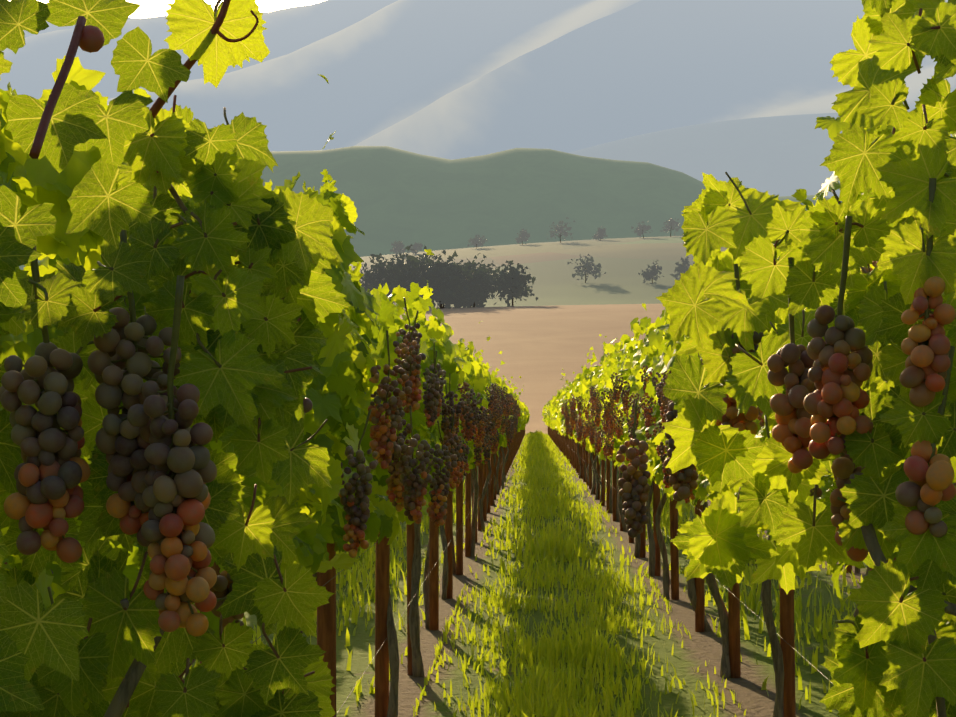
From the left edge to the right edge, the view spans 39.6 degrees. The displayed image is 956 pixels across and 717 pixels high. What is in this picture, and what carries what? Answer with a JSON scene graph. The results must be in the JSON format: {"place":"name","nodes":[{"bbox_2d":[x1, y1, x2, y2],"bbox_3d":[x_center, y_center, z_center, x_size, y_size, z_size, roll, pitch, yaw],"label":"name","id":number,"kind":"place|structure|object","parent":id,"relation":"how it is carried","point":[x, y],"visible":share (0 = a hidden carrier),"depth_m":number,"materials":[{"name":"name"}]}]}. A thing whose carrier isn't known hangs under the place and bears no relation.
{"place":"outdoors","nodes":[
{"label":"outdoors","id":0,"kind":"place"},
{"bbox_2d":[8,0,325,18],"label":"sky","id":1,"kind":"structure","parent":0,"point":[148,8],"materials":[{"name":"white"}]},
{"bbox_2d":[19,146,841,269],"bbox_3d":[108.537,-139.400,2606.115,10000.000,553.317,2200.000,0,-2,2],"label":"wooded hill","id":2,"kind":"structure","parent":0,"point":[432,203],"depth_m":2338.00,"materials":[{"name":"green plant"}]},
{"bbox_2d":[0,0,955,159],"bbox_3d":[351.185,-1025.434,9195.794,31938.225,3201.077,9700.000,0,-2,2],"label":"mountain","id":3,"kind":"structure","parent":0,"point":[452,79],"depth_m":6702.20,"materials":[{"name":"grey"}]},
{"bbox_2d":[183,236,866,716],"bbox_3d":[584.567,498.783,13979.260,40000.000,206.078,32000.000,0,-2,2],"label":"ground","id":4,"kind":"structure","parent":0,"point":[547,340],"depth_m":10.90,"materials":[{"name":"beige soil"}]},
{"bbox_2d":[51,442,955,716],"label":"grapevine trunks","id":5,"kind":"object","parent":4,"relation":"on","point":[124,692],"visible":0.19,"depth_m":6.88,"materials":[{"name":"brown wood"}]},
{"bbox_2d":[0,0,955,716],"bbox_3d":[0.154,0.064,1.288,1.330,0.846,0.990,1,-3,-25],"label":"vine leaves","id":6,"kind":"object","parent":5,"relation":"attached to","point":[286,248],"visible":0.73,"depth_m":1.07,"materials":[{"name":"green plant"}]},
{"bbox_2d":[0,25,955,636],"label":"grapes","id":7,"kind":"object","parent":5,"relation":"hanging from","point":[50,471],"visible":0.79,"depth_m":0.98,"materials":[{"name":"purple food"}]},
{"bbox_2d":[4,0,955,707],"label":"vine shoots","id":8,"kind":"object","parent":5,"relation":"attached to","point":[154,110],"visible":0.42,"depth_m":1.01,"materials":[{"name":"brown plant"}]},
{"bbox_2d":[353,217,693,308],"bbox_3d":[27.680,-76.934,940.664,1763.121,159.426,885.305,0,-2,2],"label":"tree crowns","id":9,"kind":"object","parent":4,"relation":"on","point":[467,285],"visible":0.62,"depth_m":520.85,"materials":[{"name":"green plant"}]},
{"bbox_2d":[200,426,895,716],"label":"trellis posts","id":10,"kind":"object","parent":4,"relation":"on","point":[326,613],"visible":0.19,"depth_m":8.30,"materials":[{"name":"brown wood"}]},
{"bbox_2d":[251,441,849,715],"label":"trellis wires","id":11,"kind":"object","parent":10,"relation":"attached to","point":[446,547],"visible":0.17,"depth_m":4.97,"materials":[{"name":"grey metal"}]},
{"bbox_2d":[189,430,863,716],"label":"aisle grass","id":12,"kind":"structure","parent":0,"point":[539,452],"depth_m":8.98,"materials":[{"name":"green plant"}]},
{"bbox_2d":[569,107,952,197],"bbox_3d":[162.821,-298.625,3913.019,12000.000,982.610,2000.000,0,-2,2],"label":"hill ridge","id":13,"kind":"structure","parent":0,"point":[785,155],"depth_m":3709.77,"materials":[{"name":"grey"}]}
]}

